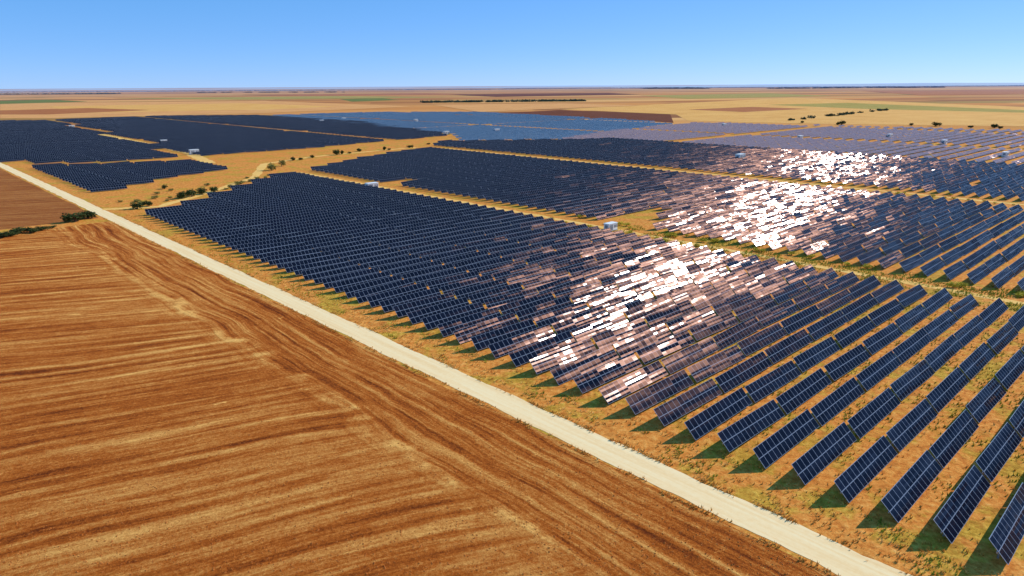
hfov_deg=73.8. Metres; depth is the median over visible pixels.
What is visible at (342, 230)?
solar table
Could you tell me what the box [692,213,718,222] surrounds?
solar table
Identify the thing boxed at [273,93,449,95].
rust field
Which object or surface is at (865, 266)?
shrub
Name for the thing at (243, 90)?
horizon wood
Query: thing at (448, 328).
solar table
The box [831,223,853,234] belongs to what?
solar table
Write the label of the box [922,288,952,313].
solar table
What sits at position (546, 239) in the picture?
solar table
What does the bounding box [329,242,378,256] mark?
solar table
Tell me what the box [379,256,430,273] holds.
solar table
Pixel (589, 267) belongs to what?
solar table
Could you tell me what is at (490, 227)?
solar table
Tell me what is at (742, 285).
solar table
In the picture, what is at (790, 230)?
solar table
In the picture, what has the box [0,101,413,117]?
stubble field
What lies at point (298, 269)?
solar table
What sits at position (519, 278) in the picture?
solar table
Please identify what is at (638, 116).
red brown field
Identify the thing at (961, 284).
shrub
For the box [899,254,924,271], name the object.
solar table
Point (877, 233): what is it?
solar table
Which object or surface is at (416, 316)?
solar table
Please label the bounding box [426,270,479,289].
solar table
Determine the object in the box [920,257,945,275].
solar table
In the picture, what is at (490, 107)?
tan field
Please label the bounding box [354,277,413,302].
solar table
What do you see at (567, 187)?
solar table rows
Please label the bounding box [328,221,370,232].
solar table
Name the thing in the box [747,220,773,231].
solar table
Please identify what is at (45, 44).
sky
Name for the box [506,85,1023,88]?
horizon wood
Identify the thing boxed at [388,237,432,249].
solar table
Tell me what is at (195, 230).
solar table
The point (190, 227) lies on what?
solar table
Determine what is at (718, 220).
solar table
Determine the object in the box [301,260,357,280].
solar table
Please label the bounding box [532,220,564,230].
solar table
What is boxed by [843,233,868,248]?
solar table
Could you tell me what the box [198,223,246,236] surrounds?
solar table
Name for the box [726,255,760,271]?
solar table
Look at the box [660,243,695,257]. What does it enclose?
solar table
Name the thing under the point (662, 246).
solar table
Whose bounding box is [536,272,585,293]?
solar table
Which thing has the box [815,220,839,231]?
solar table
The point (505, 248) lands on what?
solar table
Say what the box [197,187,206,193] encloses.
shrub
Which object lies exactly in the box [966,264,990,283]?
solar table
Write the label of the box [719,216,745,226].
solar table
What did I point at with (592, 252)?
solar table
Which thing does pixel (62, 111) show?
rust field
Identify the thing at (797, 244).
solar table
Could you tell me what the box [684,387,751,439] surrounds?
solar table
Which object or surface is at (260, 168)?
access track
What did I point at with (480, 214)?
solar table
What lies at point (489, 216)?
solar table
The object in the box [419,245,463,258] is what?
solar table
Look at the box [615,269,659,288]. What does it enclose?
solar table
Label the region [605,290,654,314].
solar table
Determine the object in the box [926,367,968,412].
solar table
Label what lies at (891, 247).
solar table
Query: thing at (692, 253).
solar table
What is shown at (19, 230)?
shrub
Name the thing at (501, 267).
solar table
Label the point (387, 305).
solar table
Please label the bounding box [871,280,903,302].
solar table
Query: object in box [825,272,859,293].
solar table
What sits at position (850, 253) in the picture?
solar table
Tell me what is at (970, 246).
solar table
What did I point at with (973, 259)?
solar table
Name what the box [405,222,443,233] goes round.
solar table
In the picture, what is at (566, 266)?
solar table
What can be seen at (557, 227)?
solar table
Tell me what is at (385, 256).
solar table
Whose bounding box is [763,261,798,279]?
solar table
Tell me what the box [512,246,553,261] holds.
solar table
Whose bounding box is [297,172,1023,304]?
service track
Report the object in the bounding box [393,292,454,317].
solar table
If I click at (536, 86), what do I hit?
hills
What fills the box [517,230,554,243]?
solar table
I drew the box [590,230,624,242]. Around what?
solar table
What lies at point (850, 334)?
solar table
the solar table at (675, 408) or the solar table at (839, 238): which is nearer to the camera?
the solar table at (675, 408)
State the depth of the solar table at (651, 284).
145.76 m
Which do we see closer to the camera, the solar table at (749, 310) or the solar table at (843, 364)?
the solar table at (843, 364)
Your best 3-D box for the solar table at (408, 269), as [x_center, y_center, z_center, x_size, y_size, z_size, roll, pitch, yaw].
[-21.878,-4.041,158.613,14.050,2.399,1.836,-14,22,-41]
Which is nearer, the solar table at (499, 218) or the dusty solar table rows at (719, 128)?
the solar table at (499, 218)
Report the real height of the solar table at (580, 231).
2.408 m
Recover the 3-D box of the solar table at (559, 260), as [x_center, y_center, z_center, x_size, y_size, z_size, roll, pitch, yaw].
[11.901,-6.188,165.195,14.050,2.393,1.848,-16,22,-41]
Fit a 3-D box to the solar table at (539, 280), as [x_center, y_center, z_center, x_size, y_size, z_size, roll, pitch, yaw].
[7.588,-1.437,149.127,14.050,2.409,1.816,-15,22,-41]
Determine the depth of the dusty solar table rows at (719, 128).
540.48 m
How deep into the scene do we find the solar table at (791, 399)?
94.53 m
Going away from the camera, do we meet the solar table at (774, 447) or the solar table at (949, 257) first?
the solar table at (774, 447)
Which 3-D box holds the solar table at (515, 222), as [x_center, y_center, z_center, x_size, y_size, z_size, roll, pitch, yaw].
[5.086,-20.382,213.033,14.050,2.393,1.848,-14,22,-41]
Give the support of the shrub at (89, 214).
on the ground at (994, 505)
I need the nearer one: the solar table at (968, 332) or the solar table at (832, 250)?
the solar table at (968, 332)
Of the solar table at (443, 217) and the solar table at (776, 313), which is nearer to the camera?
the solar table at (776, 313)
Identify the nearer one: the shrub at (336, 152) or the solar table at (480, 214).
the solar table at (480, 214)
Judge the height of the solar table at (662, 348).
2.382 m
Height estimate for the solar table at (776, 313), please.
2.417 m
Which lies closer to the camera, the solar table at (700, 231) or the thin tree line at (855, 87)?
the solar table at (700, 231)
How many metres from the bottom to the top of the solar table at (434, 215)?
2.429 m
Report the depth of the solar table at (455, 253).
171.21 m
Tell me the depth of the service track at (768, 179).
308.26 m
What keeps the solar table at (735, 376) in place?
on the ground at (994, 505)
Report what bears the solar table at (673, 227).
on the ground at (994, 505)
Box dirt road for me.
[0,162,912,575]
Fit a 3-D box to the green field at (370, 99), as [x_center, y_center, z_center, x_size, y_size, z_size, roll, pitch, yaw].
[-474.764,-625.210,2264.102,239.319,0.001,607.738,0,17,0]
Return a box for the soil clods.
[0,236,816,575]
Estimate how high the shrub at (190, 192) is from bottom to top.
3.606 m
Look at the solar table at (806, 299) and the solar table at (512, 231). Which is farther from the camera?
the solar table at (512, 231)
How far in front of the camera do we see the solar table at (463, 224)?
209.58 m
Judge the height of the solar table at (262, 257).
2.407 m
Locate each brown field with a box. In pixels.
[48,103,333,112]
[511,110,672,122]
[868,90,1023,94]
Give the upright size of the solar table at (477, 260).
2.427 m
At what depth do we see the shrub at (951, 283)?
145.88 m
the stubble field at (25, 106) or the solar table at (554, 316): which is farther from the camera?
the stubble field at (25, 106)
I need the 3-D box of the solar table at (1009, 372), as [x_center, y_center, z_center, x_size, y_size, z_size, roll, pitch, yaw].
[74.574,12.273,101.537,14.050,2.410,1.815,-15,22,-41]
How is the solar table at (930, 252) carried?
on the ground at (994, 505)
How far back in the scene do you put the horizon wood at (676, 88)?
7141.86 m
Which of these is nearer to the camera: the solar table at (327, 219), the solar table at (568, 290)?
the solar table at (568, 290)
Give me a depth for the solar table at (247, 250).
180.01 m
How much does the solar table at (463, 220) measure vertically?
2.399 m
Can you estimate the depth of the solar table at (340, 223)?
209.29 m
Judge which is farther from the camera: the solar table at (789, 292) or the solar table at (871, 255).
the solar table at (871, 255)
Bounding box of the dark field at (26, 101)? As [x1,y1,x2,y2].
[0,100,85,103]
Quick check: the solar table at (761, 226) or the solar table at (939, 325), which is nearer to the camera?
the solar table at (939, 325)
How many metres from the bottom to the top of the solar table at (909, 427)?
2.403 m
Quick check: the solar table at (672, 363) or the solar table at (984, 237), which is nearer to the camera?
the solar table at (672, 363)
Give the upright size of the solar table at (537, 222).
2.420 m
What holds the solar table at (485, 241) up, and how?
on the ground at (994, 505)
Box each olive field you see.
[123,96,440,99]
[645,93,820,98]
[780,103,1023,112]
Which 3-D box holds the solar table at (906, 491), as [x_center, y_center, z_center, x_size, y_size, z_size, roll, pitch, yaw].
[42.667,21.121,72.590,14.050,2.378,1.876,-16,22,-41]
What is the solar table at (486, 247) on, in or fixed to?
on the ground at (994, 505)
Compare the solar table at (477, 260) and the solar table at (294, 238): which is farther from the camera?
the solar table at (294, 238)
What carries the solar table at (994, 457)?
on the ground at (994, 505)
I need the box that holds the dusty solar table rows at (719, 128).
[562,122,1023,163]
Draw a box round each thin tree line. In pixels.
[0,93,119,94]
[197,91,336,92]
[768,86,944,88]
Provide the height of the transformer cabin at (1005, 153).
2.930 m
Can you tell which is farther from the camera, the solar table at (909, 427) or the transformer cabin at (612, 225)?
the transformer cabin at (612, 225)
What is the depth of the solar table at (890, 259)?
164.69 m
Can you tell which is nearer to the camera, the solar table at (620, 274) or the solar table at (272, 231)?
the solar table at (620, 274)
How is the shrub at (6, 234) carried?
on the ground at (994, 505)
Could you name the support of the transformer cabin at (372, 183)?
on the ground at (994, 505)
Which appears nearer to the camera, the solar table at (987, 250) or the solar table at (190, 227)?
the solar table at (987, 250)
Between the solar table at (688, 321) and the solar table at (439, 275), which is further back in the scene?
the solar table at (439, 275)
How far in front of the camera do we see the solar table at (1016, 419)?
85.38 m
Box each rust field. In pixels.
[0,108,139,113]
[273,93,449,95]
[690,107,799,111]
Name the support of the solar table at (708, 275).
on the ground at (994, 505)
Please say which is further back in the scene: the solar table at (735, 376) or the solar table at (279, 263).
the solar table at (279, 263)
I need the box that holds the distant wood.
[420,99,586,102]
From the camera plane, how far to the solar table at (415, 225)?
206.27 m
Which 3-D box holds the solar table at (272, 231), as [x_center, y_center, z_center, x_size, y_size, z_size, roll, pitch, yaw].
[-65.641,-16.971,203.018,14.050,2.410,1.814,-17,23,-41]
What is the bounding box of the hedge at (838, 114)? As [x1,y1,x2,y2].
[788,108,888,120]
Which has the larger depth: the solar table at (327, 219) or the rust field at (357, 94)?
the rust field at (357, 94)
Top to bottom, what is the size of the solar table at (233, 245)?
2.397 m
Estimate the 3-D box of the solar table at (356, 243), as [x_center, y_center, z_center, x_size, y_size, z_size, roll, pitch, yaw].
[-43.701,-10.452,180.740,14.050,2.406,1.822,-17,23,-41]
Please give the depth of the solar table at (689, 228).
202.29 m
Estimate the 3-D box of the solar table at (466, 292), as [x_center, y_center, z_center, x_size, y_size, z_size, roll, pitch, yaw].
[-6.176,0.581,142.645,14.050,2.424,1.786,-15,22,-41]
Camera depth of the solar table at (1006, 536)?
64.60 m
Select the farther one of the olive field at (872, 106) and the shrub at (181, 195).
the olive field at (872, 106)
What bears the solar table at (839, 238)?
on the ground at (994, 505)
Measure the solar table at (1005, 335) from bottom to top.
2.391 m
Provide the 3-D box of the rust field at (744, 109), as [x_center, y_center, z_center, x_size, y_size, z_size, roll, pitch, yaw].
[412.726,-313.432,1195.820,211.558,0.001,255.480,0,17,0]
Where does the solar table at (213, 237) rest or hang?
on the ground at (994, 505)
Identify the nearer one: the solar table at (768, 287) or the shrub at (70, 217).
the solar table at (768, 287)
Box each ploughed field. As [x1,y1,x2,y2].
[0,169,97,229]
[0,221,832,575]
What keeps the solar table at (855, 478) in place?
on the ground at (994, 505)
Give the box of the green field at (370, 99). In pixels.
[341,98,394,101]
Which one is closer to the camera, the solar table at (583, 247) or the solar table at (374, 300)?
the solar table at (374, 300)
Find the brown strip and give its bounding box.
[450,93,633,96]
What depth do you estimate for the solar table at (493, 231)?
199.91 m
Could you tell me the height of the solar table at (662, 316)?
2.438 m
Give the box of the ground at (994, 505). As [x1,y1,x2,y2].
[0,85,1023,575]
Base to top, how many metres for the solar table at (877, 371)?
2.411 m
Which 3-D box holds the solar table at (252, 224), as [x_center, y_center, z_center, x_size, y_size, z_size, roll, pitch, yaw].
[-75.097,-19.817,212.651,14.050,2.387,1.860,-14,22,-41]
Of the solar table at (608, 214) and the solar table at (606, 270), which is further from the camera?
the solar table at (608, 214)
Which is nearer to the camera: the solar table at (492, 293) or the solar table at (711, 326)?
the solar table at (711, 326)
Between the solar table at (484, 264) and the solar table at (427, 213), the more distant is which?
the solar table at (427, 213)
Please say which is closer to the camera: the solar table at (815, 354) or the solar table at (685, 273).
the solar table at (815, 354)
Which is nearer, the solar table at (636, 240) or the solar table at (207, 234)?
the solar table at (636, 240)
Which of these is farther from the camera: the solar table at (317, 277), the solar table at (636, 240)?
the solar table at (636, 240)
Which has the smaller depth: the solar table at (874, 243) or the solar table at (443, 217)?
the solar table at (874, 243)
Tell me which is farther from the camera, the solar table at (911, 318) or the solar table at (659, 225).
the solar table at (659, 225)
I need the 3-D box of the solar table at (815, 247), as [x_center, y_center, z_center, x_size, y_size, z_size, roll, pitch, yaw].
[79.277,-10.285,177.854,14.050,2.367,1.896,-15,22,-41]
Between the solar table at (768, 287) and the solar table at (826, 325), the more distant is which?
the solar table at (768, 287)
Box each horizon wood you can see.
[0,88,512,92]
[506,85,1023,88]
[641,87,708,88]
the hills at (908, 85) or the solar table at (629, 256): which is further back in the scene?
the hills at (908, 85)
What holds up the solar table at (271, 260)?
on the ground at (994, 505)
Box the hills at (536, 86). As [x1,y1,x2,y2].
[0,83,1023,90]
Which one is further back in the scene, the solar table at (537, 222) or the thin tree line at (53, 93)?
the thin tree line at (53, 93)
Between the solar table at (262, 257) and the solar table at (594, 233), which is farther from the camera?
the solar table at (594, 233)
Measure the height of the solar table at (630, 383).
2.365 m
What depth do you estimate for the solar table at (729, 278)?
148.99 m
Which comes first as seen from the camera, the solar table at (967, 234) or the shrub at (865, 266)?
the shrub at (865, 266)
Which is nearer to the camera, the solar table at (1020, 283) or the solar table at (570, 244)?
the solar table at (1020, 283)
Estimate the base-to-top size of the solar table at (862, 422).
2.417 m
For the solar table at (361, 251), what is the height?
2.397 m
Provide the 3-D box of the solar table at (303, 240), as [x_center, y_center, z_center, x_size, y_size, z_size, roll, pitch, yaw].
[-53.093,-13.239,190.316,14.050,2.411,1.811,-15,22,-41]
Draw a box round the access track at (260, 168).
[102,147,415,209]
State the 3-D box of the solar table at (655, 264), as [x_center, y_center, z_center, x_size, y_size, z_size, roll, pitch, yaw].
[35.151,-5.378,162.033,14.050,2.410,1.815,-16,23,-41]
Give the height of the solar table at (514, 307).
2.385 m
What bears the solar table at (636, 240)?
on the ground at (994, 505)
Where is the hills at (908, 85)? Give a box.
[614,84,1023,87]
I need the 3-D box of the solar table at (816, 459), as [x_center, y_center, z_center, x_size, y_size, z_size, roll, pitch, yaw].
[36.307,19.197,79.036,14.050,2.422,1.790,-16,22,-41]
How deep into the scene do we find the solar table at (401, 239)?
187.04 m
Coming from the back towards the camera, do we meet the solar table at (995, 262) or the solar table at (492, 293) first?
the solar table at (995, 262)
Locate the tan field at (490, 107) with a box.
[437,103,636,111]
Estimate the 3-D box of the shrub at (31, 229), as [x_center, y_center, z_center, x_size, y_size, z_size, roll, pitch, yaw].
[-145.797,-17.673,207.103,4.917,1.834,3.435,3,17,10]
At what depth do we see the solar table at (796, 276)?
152.18 m
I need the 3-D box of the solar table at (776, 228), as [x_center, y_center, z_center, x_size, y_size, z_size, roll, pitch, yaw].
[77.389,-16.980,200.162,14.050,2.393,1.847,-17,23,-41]
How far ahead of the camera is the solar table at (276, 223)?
209.31 m
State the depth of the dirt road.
84.79 m
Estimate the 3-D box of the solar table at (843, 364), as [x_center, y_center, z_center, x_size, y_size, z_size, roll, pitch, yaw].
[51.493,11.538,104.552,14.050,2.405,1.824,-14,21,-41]
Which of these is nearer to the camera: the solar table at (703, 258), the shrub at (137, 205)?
the solar table at (703, 258)
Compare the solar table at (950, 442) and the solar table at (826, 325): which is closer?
the solar table at (950, 442)
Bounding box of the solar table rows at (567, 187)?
[0,115,1023,239]
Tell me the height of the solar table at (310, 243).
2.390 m
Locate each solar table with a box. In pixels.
[187,220,233,232]
[192,221,239,234]
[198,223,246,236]
[204,226,252,239]
[210,228,258,241]
[216,230,265,244]
[223,233,272,246]
[229,235,279,249]
[236,238,287,252]
[243,240,295,255]
[247,218,291,227]
[251,243,303,258]
[254,219,298,230]
[258,245,311,262]
[260,221,304,233]
[266,248,319,264]
[267,223,312,235]
[274,225,319,237]
[275,251,328,268]
[281,227,327,240]
[283,254,338,272]
[289,230,334,243]
[292,257,347,275]
[297,232,343,245]
[299,213,339,223]
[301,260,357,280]
[304,235,351,248]
[306,215,346,225]
[311,264,368,283]
[312,237,359,250]
[313,216,354,227]
[321,219,362,229]
[321,239,369,254]
[321,267,379,288]
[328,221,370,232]
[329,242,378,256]
[332,271,389,292]
[336,223,378,234]
[339,245,387,260]
[343,274,401,297]
[344,225,386,237]
[348,248,398,263]
[352,227,395,239]
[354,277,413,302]
[355,211,392,221]
[358,250,408,266]
[361,230,404,241]
[363,214,400,222]
[366,282,427,306]
[369,254,419,269]
[370,232,413,244]
[371,215,409,224]
[379,217,417,227]
[379,234,423,247]
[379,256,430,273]
[379,287,440,311]
[387,219,425,229]
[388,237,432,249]
[390,260,441,277]
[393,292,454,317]
[396,220,435,232]
[398,239,442,252]
[402,263,454,281]
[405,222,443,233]
[407,297,469,323]
[409,241,454,256]
[410,209,445,219]
[414,224,453,236]
[414,267,466,284]
[418,211,453,220]
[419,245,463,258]
[421,302,484,329]
[424,226,463,239]
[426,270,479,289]
[427,213,462,222]
[430,246,476,262]
[433,229,473,241]
[436,215,471,225]
[437,307,501,336]
[440,274,493,294]
[442,250,488,265]
[444,216,480,226]
[444,231,483,244]
[453,252,500,269]
[453,278,507,298]
[453,312,518,343]
[454,218,489,228]
[454,234,494,246]
[464,220,500,230]
[465,236,505,249]
[466,256,512,272]
[468,282,522,303]
[471,319,536,350]
[472,209,503,218]
[473,222,510,233]
[476,239,517,252]
[479,259,526,276]
[481,210,513,220]
[483,287,538,308]
[484,224,520,235]
[488,242,528,254]
[488,324,554,357]
[490,212,523,222]
[492,262,540,279]
[494,226,530,238]
[498,290,554,314]
[500,214,533,224]
[500,243,541,258]
[505,229,541,240]
[506,266,554,284]
[508,331,575,366]
[510,216,543,226]
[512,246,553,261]
[516,295,571,321]
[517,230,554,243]
[520,218,553,228]
[521,270,568,288]
[525,249,567,264]
[529,233,565,245]
[529,338,596,373]
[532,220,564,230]
[533,301,589,326]
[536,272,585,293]
[538,252,580,267]
[541,235,578,248]
[542,222,575,231]
[550,344,618,384]
[552,277,600,298]
[552,305,608,333]
[553,224,587,234]
[553,255,595,271]
[554,238,591,250]
[566,226,599,236]
[566,240,604,254]
[568,259,610,274]
[569,281,618,303]
[570,312,628,341]
[573,353,641,393]
[578,228,611,239]
[580,243,617,257]
[582,262,625,279]
[587,286,636,308]
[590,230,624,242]
[592,318,649,348]
[594,208,624,219]
[594,245,632,260]
[598,265,641,284]
[599,360,667,403]
[603,232,637,244]
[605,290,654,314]
[609,248,647,263]
[613,323,671,357]
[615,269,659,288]
[617,234,651,247]
[624,251,662,267]
[625,295,674,321]
[625,369,693,414]
[630,237,665,250]
[633,273,676,293]
[636,330,694,363]
[639,255,677,271]
[644,300,694,327]
[645,240,680,253]
[652,217,680,229]
[652,278,695,298]
[653,378,721,425]
[656,258,694,275]
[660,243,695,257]
[661,337,718,373]
[665,219,693,231]
[666,306,716,334]
[670,281,714,303]
[673,262,711,280]
[675,246,710,260]
[679,221,707,233]
[680,210,706,220]
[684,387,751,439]
[687,345,745,381]
[689,311,738,339]
[691,265,729,284]
[691,284,733,309]
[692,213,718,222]
[693,223,720,235]
[693,249,725,263]
[705,215,731,224]
[706,225,734,238]
[708,251,743,268]
[710,268,748,288]
[711,290,754,314]
[713,316,762,349]
[715,351,772,392]
[717,399,784,451]
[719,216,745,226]
[721,227,749,240]
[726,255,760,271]
[729,272,768,293]
[733,218,759,229]
[733,295,776,320]
[735,230,763,243]
[737,323,786,355]
[745,257,778,275]
[745,360,800,402]
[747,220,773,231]
[749,276,787,298]
[751,232,779,245]
[753,409,818,468]
[756,299,798,326]
[762,222,788,234]
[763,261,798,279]
[764,329,812,362]
[767,234,795,249]
[771,280,808,303]
[776,368,831,413]
[777,224,803,237]
[780,305,822,333]
[784,264,817,284]
[785,237,812,251]
[786,216,808,227]
[791,422,856,484]
[793,227,819,239]
[793,285,831,308]
[793,336,839,371]
[800,218,824,229]
[802,240,829,254]
[804,267,838,289]
[806,310,847,339]
[809,229,835,242]
[810,377,863,425]
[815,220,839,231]
[816,289,854,314]
[820,242,847,257]
[824,344,870,380]
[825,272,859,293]
[826,231,851,245]
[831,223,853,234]
[834,315,874,347]
[834,435,896,502]
[837,244,865,261]
[841,293,877,320]
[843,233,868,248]
[848,224,872,236]
[848,275,880,298]
[848,387,899,438]
[856,350,901,390]
[857,248,884,264]
[862,236,886,250]
[862,323,902,354]
[865,226,889,239]
[868,299,903,325]
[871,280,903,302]
[877,250,904,267]
[881,239,904,254]
[881,450,942,522]
[883,229,905,242]
[886,399,937,451]
[890,359,934,400]
[892,328,931,363]
[894,304,928,332]
[896,284,927,306]
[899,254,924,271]
[900,231,922,244]
[900,241,923,257]
[919,233,941,248]
[919,244,942,261]
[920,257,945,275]
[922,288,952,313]
[923,309,957,339]
[924,334,962,371]
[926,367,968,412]
[929,409,978,467]
[933,465,990,543]
[938,236,960,250]
[940,247,964,264]
[943,260,967,279]
[949,294,978,318]
[954,315,987,345]
[955,228,975,242]
[959,238,980,254]
[959,342,994,379]
[962,250,985,267]
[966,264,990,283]
[966,378,1006,422]
[975,230,993,244]
[976,422,1021,481]
[979,240,999,257]
[979,298,1007,325]
[985,253,1005,270]
[987,322,1018,353]
[989,482,1023,564]
[991,266,1014,287]
[995,233,1013,247]
[995,349,1023,389]
[1001,244,1021,260]
[1008,256,1023,274]
[1008,306,1023,331]
[1009,400,1023,436]
[1015,238,1023,249]
[1017,277,1023,290]
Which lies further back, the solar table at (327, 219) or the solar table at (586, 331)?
the solar table at (327, 219)
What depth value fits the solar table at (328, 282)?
151.48 m
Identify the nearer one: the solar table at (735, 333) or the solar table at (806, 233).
the solar table at (735, 333)
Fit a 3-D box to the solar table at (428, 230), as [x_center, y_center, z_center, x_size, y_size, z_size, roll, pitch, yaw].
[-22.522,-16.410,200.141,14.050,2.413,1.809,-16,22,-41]
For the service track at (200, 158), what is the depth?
432.55 m
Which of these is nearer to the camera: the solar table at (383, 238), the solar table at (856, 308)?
the solar table at (856, 308)
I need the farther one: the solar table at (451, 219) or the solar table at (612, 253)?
the solar table at (451, 219)
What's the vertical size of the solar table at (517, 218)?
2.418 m
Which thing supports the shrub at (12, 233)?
on the ground at (994, 505)
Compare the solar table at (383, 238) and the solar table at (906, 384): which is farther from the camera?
the solar table at (383, 238)
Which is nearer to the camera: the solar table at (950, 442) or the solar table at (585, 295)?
the solar table at (950, 442)
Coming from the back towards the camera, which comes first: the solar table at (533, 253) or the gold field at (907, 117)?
the gold field at (907, 117)
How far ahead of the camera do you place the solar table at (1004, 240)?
184.11 m
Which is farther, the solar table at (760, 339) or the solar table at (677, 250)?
the solar table at (677, 250)
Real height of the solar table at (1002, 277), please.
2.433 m
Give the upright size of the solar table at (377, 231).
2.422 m
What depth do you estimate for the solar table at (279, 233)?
199.34 m
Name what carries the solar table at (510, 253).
on the ground at (994, 505)
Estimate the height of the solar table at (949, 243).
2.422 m
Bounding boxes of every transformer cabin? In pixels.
[189,149,198,154]
[365,182,378,187]
[603,221,617,230]
[735,153,744,157]
[1001,151,1008,156]
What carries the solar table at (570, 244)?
on the ground at (994, 505)
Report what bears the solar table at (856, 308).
on the ground at (994, 505)
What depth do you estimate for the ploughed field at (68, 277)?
80.53 m
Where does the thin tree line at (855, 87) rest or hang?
on the ground at (994, 505)
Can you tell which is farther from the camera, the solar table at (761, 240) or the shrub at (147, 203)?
the shrub at (147, 203)
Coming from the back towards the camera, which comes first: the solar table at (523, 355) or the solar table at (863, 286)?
the solar table at (863, 286)
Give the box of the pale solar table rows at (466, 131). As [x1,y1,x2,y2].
[273,111,671,139]
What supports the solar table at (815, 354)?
on the ground at (994, 505)
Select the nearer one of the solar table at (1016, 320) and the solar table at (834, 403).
the solar table at (834, 403)
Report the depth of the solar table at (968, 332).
117.06 m
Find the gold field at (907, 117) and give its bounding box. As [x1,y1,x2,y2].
[567,98,1023,125]
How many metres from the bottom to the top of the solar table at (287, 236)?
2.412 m
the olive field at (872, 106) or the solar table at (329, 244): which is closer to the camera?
the solar table at (329, 244)
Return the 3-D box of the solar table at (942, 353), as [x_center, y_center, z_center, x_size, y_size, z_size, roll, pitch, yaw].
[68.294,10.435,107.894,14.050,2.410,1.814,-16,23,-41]
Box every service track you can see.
[98,134,215,162]
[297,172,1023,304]
[445,148,1023,204]
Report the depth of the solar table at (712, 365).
104.03 m
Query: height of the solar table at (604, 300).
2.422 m
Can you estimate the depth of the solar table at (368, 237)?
193.40 m
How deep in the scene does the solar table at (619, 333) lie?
116.78 m
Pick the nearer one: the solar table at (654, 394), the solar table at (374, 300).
the solar table at (654, 394)
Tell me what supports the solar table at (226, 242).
on the ground at (994, 505)
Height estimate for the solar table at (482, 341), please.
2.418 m
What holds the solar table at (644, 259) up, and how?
on the ground at (994, 505)
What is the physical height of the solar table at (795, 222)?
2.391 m
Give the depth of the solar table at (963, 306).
129.99 m
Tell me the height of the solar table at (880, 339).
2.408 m
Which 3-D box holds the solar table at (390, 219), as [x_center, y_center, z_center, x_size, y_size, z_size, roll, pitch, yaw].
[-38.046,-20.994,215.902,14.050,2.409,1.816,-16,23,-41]
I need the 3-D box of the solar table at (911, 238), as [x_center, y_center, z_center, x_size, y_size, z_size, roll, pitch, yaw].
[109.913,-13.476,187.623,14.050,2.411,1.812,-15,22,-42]
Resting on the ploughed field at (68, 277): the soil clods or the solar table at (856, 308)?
the soil clods
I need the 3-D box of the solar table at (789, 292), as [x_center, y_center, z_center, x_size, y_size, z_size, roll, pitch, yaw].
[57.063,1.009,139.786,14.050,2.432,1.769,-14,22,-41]
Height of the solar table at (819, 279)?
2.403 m
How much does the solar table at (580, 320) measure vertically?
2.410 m
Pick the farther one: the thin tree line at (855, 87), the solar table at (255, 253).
the thin tree line at (855, 87)
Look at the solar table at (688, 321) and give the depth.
123.29 m
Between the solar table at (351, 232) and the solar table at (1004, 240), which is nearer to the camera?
the solar table at (1004, 240)
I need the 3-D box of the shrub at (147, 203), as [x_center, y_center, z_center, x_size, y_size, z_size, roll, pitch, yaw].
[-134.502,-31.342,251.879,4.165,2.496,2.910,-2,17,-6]
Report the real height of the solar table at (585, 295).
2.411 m
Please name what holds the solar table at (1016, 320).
on the ground at (994, 505)
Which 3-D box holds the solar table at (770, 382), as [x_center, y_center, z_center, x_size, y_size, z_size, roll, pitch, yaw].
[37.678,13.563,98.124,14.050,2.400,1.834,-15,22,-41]
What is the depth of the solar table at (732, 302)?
132.92 m
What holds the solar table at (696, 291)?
on the ground at (994, 505)
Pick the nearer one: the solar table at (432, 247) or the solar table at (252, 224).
the solar table at (432, 247)
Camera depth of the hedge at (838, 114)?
947.41 m
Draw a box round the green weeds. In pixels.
[189,225,1023,575]
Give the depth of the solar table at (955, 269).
155.11 m
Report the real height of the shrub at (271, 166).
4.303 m
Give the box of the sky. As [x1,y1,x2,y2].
[0,0,1023,88]
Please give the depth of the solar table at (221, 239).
193.21 m
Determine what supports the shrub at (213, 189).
on the ground at (994, 505)
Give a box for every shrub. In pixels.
[0,232,9,237]
[4,231,18,235]
[9,226,26,233]
[23,227,39,232]
[34,226,49,230]
[60,211,86,221]
[80,210,97,218]
[130,202,143,208]
[142,200,152,205]
[176,191,188,197]
[185,189,197,196]
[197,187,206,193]
[209,187,217,191]
[267,163,275,169]
[332,149,339,154]
[862,263,871,268]
[947,281,959,287]
[957,281,968,286]
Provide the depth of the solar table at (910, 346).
110.62 m
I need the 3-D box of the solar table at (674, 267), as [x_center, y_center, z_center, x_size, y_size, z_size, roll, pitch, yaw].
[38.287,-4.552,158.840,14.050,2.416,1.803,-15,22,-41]
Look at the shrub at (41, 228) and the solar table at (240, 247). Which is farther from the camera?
the shrub at (41, 228)
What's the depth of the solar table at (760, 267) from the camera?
158.46 m
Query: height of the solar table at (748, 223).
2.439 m

